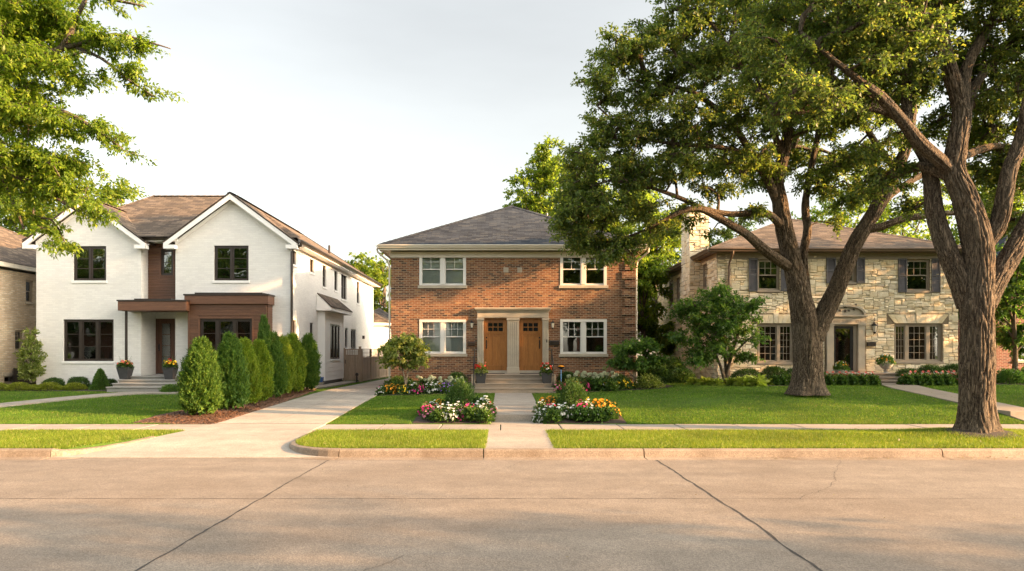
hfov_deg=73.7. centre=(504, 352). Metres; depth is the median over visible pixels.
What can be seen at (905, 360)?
window
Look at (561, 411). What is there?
white petunia
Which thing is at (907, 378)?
leafy filler plant
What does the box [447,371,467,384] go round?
boxwood
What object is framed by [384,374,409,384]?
dark shrub
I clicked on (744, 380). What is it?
hosta
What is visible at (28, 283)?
window
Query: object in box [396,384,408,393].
yellow coreopsis
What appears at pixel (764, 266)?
window
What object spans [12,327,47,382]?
columnar shrub
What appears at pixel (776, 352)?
window
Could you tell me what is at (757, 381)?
hosta
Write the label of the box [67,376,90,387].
boxwood
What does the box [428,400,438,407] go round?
white petunia
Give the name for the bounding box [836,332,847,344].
wreath
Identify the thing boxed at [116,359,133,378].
planter
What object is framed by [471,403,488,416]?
white petunia
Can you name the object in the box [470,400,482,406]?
white petunia
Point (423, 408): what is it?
magenta petunia
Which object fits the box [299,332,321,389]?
arborvitae
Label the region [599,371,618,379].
hydrangea
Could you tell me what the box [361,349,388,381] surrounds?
wooden fence
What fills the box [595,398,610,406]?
orange marigold
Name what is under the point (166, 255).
window
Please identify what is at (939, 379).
leafy filler plant
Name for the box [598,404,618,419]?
leafy filler plant
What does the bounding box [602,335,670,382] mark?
maple
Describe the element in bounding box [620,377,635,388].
yellow coreopsis
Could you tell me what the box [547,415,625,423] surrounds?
flower bed soil
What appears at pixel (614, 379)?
leafy filler plant
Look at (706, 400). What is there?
ground
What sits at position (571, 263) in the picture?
window
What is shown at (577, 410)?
leafy filler plant
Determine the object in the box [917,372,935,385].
leafy filler plant
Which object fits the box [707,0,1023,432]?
oak tree
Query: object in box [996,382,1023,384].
flower bed soil
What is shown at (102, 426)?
sidewalk
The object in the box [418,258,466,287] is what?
window
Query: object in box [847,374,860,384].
leafy filler plant
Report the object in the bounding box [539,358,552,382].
planter
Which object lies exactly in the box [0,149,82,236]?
shade tree
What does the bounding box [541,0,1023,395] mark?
oak tree
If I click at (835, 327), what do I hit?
door frame
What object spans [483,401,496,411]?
coral impatiens
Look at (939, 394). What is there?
house path
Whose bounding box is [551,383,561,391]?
pink petunia
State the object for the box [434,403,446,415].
white petunia
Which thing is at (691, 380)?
hosta
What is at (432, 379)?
hydrangea
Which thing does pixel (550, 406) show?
white petunia
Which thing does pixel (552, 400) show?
orange marigold
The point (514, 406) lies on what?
front walk
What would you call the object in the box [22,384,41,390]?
golden shrub
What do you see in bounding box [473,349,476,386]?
handrail
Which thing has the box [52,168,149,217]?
shade tree
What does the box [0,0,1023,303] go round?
sky
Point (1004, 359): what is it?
red brick house
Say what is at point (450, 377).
hydrangea
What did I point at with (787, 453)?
kerb
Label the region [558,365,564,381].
path light
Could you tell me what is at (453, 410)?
white petunia
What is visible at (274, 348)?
arborvitae
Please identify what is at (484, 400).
white petunia
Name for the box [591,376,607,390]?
leafy filler plant
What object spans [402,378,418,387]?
leafy filler plant
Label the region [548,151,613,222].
shade tree
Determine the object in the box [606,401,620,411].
orange marigold
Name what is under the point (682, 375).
dark shrub
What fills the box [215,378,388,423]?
driveway
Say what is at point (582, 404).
magenta petunia
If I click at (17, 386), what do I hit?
golden shrub
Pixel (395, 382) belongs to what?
leafy filler plant
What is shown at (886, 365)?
urn planter
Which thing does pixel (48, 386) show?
golden shrub
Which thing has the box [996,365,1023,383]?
leafy shrub
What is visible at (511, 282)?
brick duplex
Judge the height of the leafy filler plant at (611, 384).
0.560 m
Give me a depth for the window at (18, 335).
28.49 m
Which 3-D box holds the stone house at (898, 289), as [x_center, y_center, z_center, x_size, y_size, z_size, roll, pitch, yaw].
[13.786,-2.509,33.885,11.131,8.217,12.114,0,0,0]
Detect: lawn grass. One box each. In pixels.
[0,390,182,423]
[309,378,386,393]
[327,392,494,423]
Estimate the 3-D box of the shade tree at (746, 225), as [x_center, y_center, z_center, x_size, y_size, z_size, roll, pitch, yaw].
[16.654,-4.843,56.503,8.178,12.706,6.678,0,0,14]
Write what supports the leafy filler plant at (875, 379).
on the flower bed soil at (768, 385)
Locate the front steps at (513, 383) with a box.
[471,373,556,392]
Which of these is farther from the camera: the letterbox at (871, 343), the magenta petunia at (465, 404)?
the letterbox at (871, 343)
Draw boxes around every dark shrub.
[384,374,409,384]
[638,363,670,382]
[665,367,694,382]
[666,354,689,379]
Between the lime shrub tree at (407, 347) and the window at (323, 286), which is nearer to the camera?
the lime shrub tree at (407, 347)
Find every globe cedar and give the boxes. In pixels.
[444,376,478,404]
[556,376,589,406]
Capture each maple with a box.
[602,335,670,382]
[662,277,770,382]
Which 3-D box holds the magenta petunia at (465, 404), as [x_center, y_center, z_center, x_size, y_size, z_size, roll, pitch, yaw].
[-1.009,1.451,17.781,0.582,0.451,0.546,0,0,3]
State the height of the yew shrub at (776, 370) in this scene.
0.770 m
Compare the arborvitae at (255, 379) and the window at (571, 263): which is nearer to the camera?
the arborvitae at (255, 379)
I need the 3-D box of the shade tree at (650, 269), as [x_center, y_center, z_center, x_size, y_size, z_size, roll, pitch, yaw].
[7.489,-1.829,36.113,4.171,6.681,4.264,0,0,-37]
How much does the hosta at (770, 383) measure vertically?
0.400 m
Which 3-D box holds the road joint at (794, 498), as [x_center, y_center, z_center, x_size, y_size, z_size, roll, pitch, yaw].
[14.430,1.964,9.210,23.140,0.001,0.027,0,0,0]
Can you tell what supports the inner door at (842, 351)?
in the stone house at (898, 289)
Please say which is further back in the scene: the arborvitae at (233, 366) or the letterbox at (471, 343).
the letterbox at (471, 343)
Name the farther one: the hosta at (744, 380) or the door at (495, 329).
the door at (495, 329)
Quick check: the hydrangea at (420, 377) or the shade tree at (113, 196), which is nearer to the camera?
the hydrangea at (420, 377)
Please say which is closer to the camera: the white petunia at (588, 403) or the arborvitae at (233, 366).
the white petunia at (588, 403)
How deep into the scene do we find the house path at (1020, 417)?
17.67 m
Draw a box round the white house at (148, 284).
[21,192,388,384]
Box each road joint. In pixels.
[90,498,707,498]
[135,460,327,570]
[657,460,822,570]
[758,498,858,498]
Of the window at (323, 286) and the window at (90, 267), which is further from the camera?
the window at (323, 286)
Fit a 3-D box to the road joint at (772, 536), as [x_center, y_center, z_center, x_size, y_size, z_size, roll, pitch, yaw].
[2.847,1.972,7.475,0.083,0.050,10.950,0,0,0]
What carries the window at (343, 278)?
in the white house at (148, 284)
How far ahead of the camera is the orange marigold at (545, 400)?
18.87 m
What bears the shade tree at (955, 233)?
on the ground at (706, 400)
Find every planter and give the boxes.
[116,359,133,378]
[162,355,178,378]
[474,357,488,382]
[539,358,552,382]
[832,360,850,372]
[875,353,896,372]
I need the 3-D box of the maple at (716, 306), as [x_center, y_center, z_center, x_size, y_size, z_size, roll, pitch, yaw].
[7.844,-0.766,25.279,3.987,4.081,2.684,0,0,0]
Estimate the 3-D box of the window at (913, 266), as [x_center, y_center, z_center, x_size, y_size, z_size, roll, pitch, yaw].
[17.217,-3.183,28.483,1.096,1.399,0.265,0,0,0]
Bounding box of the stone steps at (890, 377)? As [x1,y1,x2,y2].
[828,372,898,382]
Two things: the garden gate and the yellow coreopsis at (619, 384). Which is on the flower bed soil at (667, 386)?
the yellow coreopsis at (619, 384)
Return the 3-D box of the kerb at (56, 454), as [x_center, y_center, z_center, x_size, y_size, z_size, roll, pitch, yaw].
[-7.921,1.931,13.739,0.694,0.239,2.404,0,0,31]
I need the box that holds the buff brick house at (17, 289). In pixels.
[0,226,35,387]
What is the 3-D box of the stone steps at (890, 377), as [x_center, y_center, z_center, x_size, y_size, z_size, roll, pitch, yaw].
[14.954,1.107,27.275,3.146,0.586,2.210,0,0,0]
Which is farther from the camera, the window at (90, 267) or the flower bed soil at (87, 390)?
the window at (90, 267)
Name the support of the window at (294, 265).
in the white house at (148, 284)
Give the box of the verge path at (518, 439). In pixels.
[485,430,552,447]
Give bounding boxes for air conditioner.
[12,368,35,384]
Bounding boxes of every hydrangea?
[415,375,432,383]
[426,376,443,384]
[438,376,453,382]
[447,376,463,383]
[567,370,586,380]
[580,372,598,381]
[592,372,609,378]
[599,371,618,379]
[608,372,631,383]
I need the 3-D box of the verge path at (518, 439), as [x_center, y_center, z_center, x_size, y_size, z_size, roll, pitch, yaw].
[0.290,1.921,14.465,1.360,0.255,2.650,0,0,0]
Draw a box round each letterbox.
[468,341,474,345]
[550,340,558,344]
[867,342,875,345]
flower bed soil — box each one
[0,388,106,391]
[379,392,446,395]
[413,414,486,423]
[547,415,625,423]
[556,385,673,392]
[693,382,860,385]
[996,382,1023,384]
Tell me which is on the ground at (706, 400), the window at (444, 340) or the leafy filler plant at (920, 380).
the leafy filler plant at (920, 380)
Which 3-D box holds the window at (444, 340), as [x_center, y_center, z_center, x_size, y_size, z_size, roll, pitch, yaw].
[-2.447,-0.577,27.062,1.954,1.469,0.245,0,0,0]
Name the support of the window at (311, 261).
in the white house at (148, 284)
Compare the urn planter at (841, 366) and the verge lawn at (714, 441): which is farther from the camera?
the urn planter at (841, 366)
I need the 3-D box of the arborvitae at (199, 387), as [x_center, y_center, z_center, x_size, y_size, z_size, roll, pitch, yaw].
[-8.342,0.653,18.835,1.330,2.316,1.261,0,0,4]
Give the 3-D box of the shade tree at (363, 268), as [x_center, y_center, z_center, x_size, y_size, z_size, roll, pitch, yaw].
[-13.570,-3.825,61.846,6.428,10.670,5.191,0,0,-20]
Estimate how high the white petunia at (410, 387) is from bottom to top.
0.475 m
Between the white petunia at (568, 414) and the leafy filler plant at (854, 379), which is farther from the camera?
the leafy filler plant at (854, 379)
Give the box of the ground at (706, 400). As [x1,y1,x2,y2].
[0,376,1023,429]
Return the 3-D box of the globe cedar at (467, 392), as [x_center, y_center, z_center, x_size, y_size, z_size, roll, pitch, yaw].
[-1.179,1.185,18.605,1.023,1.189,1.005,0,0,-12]
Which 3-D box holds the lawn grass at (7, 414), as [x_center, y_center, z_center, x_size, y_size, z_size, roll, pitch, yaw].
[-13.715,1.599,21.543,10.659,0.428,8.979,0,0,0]
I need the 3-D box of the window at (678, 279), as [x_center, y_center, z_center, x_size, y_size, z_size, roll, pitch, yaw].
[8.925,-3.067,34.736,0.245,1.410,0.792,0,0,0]
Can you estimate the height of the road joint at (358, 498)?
0.001 m
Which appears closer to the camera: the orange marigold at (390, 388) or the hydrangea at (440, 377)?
the orange marigold at (390, 388)
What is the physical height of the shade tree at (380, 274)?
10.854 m
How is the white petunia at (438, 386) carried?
on the flower bed soil at (390, 394)
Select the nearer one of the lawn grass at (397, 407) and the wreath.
the lawn grass at (397, 407)
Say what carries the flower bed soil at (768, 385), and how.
on the ground at (706, 400)
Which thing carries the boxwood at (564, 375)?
on the flower bed soil at (667, 386)
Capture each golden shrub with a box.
[0,382,7,389]
[3,382,29,390]
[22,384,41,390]
[35,382,61,390]
[63,382,87,390]
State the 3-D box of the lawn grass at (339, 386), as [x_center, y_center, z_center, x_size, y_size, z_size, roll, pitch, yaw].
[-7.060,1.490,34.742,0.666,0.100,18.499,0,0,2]
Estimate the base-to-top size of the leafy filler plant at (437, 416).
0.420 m
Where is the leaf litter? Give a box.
[729,456,1012,458]
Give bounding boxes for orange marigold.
[383,385,394,394]
[435,398,445,406]
[538,397,548,402]
[546,395,559,406]
[592,399,601,406]
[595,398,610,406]
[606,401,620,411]
[609,405,621,415]
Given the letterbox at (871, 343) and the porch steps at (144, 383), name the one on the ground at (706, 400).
the porch steps at (144, 383)
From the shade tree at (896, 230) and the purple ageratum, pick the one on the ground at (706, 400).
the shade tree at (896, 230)
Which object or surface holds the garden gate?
on the ground at (706, 400)
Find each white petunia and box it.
[374,386,384,394]
[406,382,419,393]
[423,382,438,393]
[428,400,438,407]
[430,381,441,392]
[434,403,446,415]
[442,404,457,421]
[445,408,459,421]
[451,401,462,415]
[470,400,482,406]
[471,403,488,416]
[475,395,489,404]
[531,412,542,422]
[532,399,546,412]
[535,406,546,422]
[542,403,559,414]
[550,404,567,420]
[560,402,568,415]
[564,405,576,419]
[581,399,593,411]
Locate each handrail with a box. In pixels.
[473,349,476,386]
[549,349,553,387]
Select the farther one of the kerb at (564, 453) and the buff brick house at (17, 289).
the buff brick house at (17, 289)
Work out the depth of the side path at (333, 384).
30.85 m
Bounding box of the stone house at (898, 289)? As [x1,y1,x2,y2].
[657,212,961,378]
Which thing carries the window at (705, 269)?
in the stone house at (898, 289)
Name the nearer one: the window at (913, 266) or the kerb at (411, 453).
the kerb at (411, 453)
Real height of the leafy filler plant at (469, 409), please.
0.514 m
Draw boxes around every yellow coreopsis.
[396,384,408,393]
[617,378,629,389]
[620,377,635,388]
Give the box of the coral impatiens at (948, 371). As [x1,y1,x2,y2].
[942,370,957,384]
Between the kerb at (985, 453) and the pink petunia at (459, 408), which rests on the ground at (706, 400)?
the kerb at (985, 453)
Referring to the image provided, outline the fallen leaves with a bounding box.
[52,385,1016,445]
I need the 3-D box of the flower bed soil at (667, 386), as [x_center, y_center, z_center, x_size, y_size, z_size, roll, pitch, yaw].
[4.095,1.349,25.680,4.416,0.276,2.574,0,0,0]
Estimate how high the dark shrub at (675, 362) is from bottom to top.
1.375 m
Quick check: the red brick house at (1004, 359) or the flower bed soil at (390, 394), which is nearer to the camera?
the flower bed soil at (390, 394)
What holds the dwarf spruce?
on the flower bed soil at (87, 390)
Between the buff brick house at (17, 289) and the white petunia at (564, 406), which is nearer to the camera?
the white petunia at (564, 406)
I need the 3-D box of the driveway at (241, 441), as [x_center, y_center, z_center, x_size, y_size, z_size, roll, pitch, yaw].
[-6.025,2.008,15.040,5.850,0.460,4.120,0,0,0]
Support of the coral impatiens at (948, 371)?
on the ground at (706, 400)
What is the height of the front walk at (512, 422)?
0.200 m
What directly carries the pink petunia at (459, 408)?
on the flower bed soil at (420, 420)
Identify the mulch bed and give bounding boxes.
[133,389,314,423]
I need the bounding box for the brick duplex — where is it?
[375,205,650,385]
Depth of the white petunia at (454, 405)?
17.64 m
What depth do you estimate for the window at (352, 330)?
38.25 m
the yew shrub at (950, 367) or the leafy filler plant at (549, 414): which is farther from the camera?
the yew shrub at (950, 367)
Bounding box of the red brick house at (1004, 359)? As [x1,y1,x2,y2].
[958,228,1023,372]
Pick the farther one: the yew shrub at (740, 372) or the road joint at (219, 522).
the yew shrub at (740, 372)
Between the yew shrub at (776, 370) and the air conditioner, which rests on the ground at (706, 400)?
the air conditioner
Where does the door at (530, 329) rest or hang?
in the brick duplex
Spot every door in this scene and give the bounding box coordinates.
[156,319,174,373]
[484,318,506,372]
[519,318,541,372]
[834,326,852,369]
[836,329,849,365]
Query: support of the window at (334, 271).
in the white house at (148, 284)
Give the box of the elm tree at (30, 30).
[0,0,188,259]
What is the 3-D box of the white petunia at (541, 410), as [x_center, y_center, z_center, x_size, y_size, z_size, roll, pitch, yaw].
[1.014,1.586,17.597,0.547,0.435,0.550,0,0,3]
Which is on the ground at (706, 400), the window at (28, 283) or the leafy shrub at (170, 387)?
the leafy shrub at (170, 387)
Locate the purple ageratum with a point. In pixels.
(443, 385)
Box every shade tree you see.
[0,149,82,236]
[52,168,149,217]
[345,252,386,306]
[361,252,390,312]
[502,132,566,215]
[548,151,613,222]
[593,187,666,318]
[635,203,681,351]
[635,253,676,356]
[675,217,756,261]
[791,165,891,227]
[846,183,951,239]
[914,183,1023,244]
[958,234,1023,370]
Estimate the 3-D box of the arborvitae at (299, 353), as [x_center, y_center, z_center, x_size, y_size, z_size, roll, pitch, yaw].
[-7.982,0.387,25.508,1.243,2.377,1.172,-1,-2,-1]
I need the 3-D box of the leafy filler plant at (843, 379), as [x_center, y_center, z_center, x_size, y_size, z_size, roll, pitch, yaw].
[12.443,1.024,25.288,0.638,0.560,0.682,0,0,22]
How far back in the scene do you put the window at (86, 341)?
27.10 m
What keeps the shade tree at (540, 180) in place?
on the ground at (706, 400)
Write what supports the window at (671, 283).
in the stone house at (898, 289)
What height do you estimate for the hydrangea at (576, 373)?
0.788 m
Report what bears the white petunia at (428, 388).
on the flower bed soil at (390, 394)
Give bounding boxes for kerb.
[0,448,54,459]
[46,436,154,459]
[289,434,340,459]
[336,448,482,459]
[484,448,646,459]
[643,448,950,459]
[939,448,1023,459]
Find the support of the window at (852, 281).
in the stone house at (898, 289)
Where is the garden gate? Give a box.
[343,346,361,381]
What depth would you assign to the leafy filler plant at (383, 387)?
24.67 m
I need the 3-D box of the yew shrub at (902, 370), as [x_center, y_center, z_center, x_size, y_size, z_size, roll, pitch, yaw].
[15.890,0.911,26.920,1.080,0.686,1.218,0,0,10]
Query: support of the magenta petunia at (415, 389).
on the flower bed soil at (390, 394)
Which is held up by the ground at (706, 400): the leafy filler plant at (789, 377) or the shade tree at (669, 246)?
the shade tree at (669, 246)
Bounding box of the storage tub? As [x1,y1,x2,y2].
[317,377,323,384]
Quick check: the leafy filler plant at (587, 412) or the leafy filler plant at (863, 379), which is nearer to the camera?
the leafy filler plant at (587, 412)
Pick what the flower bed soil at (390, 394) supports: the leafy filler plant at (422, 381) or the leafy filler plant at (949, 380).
the leafy filler plant at (422, 381)
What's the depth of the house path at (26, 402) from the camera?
22.92 m
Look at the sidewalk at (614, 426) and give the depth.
16.55 m
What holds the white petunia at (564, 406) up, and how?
on the flower bed soil at (617, 420)
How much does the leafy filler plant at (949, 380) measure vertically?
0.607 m
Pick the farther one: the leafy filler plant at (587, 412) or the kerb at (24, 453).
the leafy filler plant at (587, 412)
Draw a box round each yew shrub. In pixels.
[730,368,762,377]
[762,365,789,378]
[895,367,920,376]
[918,363,945,373]
[943,363,957,373]
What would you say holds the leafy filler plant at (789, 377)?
on the flower bed soil at (768, 385)
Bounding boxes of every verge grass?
[0,428,184,448]
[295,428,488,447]
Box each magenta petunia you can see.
[410,382,423,393]
[416,403,431,415]
[455,411,466,420]
[459,401,474,407]
[555,381,565,392]
[573,399,587,407]
[580,381,592,390]
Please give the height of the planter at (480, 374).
1.109 m
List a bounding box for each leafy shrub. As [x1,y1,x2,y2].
[158,382,178,391]
[632,373,665,388]
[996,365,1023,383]
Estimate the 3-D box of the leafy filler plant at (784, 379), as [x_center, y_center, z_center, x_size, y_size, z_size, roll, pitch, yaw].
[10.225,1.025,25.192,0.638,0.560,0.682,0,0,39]
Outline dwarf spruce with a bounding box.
[88,368,110,389]
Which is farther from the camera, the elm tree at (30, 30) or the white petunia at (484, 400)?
the white petunia at (484, 400)
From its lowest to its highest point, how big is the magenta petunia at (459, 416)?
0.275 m
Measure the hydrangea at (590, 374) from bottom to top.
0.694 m
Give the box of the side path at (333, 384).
[305,381,357,389]
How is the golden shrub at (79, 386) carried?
on the flower bed soil at (87, 390)
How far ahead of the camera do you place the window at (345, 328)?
36.73 m
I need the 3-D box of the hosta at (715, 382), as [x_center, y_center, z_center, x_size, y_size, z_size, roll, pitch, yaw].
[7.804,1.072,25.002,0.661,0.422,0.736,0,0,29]
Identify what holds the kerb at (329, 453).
on the ground at (706, 400)
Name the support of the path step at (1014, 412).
on the ground at (706, 400)
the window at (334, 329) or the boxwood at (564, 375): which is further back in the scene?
the window at (334, 329)
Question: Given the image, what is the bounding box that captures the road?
[0,458,1023,570]
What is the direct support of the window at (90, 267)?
in the white house at (148, 284)
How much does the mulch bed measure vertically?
0.393 m
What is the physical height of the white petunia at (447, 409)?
0.435 m
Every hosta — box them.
[683,376,699,384]
[694,376,711,385]
[709,377,725,385]
[723,376,735,385]
[731,375,754,386]
[742,373,768,386]
[763,377,774,384]
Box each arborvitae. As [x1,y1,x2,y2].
[175,335,224,415]
[216,331,253,409]
[239,336,264,403]
[252,338,275,400]
[257,314,271,340]
[263,330,289,397]
[278,333,297,393]
[286,332,308,391]
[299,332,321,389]
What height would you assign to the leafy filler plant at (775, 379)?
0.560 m
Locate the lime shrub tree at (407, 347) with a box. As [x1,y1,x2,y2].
[375,332,431,385]
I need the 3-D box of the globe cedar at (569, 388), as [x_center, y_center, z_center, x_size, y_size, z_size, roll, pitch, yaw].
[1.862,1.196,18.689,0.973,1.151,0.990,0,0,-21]
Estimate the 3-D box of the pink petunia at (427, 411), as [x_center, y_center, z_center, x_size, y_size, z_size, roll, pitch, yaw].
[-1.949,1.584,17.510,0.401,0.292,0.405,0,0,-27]
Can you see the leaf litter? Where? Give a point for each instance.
(879, 457)
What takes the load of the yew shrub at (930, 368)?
on the flower bed soil at (1010, 383)
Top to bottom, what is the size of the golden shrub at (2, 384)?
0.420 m
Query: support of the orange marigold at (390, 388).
on the flower bed soil at (390, 394)
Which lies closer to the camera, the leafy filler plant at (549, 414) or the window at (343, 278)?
the leafy filler plant at (549, 414)
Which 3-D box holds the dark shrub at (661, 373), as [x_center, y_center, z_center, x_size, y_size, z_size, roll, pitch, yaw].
[6.155,0.775,27.766,1.341,1.323,1.361,0,0,-9]
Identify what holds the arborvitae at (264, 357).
on the mulch bed
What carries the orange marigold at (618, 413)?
on the flower bed soil at (617, 420)
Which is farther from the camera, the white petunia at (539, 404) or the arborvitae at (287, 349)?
the arborvitae at (287, 349)
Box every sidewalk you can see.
[0,424,209,430]
[313,424,1023,431]
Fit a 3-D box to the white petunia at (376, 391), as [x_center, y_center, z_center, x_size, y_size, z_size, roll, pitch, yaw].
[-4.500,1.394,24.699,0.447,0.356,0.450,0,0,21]
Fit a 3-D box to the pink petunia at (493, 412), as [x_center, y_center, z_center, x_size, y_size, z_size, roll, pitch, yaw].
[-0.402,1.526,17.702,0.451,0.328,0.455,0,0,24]
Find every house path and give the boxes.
[0,391,176,407]
[881,383,1023,409]
[1011,416,1023,420]
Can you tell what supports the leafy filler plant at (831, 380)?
on the flower bed soil at (768, 385)
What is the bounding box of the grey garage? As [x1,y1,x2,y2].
[374,308,388,317]
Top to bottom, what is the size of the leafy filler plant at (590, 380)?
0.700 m
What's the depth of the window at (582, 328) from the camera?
26.99 m
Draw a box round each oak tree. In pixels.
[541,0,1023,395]
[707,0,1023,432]
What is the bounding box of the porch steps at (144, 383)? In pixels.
[106,375,179,391]
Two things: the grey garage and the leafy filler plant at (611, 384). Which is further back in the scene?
the grey garage
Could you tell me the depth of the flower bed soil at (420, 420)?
17.25 m
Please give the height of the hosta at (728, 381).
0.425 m
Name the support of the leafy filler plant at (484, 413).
on the flower bed soil at (420, 420)
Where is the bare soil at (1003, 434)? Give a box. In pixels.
[943,428,1021,438]
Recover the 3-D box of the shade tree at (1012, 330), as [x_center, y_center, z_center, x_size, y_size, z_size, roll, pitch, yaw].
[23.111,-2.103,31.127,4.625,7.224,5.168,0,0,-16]
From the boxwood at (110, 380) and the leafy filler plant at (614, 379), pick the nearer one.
the leafy filler plant at (614, 379)
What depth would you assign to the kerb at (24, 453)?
13.01 m
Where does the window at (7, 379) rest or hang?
in the buff brick house at (17, 289)
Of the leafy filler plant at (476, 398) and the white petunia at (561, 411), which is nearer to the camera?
the white petunia at (561, 411)
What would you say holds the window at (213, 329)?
in the white house at (148, 284)
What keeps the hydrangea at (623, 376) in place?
on the flower bed soil at (667, 386)
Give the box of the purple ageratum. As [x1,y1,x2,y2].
[439,381,450,392]
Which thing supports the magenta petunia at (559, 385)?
on the flower bed soil at (667, 386)
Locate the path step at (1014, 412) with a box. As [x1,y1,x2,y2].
[997,410,1023,415]
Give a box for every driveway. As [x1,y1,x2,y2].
[49,424,338,457]
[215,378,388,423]
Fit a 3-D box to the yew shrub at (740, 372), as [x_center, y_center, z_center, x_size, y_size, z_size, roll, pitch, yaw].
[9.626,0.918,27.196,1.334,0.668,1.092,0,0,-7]
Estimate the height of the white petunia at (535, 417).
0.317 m
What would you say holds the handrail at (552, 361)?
on the front steps at (513, 383)
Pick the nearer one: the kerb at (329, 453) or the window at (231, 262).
the kerb at (329, 453)
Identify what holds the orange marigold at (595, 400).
on the flower bed soil at (617, 420)
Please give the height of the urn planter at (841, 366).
0.647 m
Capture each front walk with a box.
[491,421,542,424]
[492,393,538,420]
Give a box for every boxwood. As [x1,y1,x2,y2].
[42,377,64,385]
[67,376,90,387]
[108,378,116,385]
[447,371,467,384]
[557,371,577,383]
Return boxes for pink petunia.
[421,409,432,418]
[454,406,462,413]
[485,405,496,416]
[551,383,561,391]
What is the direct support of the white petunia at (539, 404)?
on the flower bed soil at (617, 420)
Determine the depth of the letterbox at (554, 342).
26.89 m
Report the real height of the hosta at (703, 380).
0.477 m
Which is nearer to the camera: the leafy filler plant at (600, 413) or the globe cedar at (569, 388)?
the leafy filler plant at (600, 413)
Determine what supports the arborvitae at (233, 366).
on the mulch bed
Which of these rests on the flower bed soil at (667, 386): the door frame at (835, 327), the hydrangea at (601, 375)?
the hydrangea at (601, 375)
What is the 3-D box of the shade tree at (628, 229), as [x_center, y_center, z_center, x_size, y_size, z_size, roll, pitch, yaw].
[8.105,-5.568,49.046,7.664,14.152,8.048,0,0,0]
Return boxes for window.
[4,376,12,382]
[14,330,21,351]
[25,280,34,304]
[61,319,114,363]
[71,246,106,282]
[161,249,172,274]
[200,319,251,352]
[212,246,249,282]
[293,251,297,267]
[310,259,314,275]
[322,265,326,289]
[330,324,340,360]
[334,271,338,292]
[341,274,347,301]
[345,328,348,348]
[351,329,356,350]
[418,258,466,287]
[419,320,466,356]
[559,258,607,287]
[559,319,607,356]
[668,281,673,307]
[678,279,679,300]
[702,263,707,290]
[757,260,781,291]
[757,324,792,364]
[836,259,856,283]
[894,324,943,363]
[905,260,931,292]
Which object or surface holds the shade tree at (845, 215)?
on the ground at (706, 400)
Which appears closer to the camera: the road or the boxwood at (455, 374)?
the road
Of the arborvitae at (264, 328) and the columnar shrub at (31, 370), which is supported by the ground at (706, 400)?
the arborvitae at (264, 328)
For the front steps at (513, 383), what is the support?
on the ground at (706, 400)
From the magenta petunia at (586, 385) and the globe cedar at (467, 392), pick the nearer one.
the globe cedar at (467, 392)
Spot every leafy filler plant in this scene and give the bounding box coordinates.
[377,385,390,394]
[389,380,402,385]
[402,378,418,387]
[417,378,427,384]
[427,408,445,422]
[460,404,478,421]
[470,395,483,405]
[474,407,494,423]
[542,406,561,422]
[569,404,587,421]
[576,407,594,421]
[583,376,599,390]
[588,405,608,423]
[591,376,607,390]
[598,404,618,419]
[602,379,619,390]
[609,376,624,389]
[768,373,782,384]
[778,374,789,384]
[783,374,791,383]
[824,374,838,384]
[834,373,849,384]
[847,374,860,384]
[857,374,871,384]
[868,373,881,384]
[896,372,916,384]
[912,373,926,385]
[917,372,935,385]
[931,372,945,385]
[935,372,955,385]
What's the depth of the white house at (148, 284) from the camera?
27.00 m
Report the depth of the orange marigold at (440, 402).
18.87 m
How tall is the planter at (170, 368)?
0.917 m

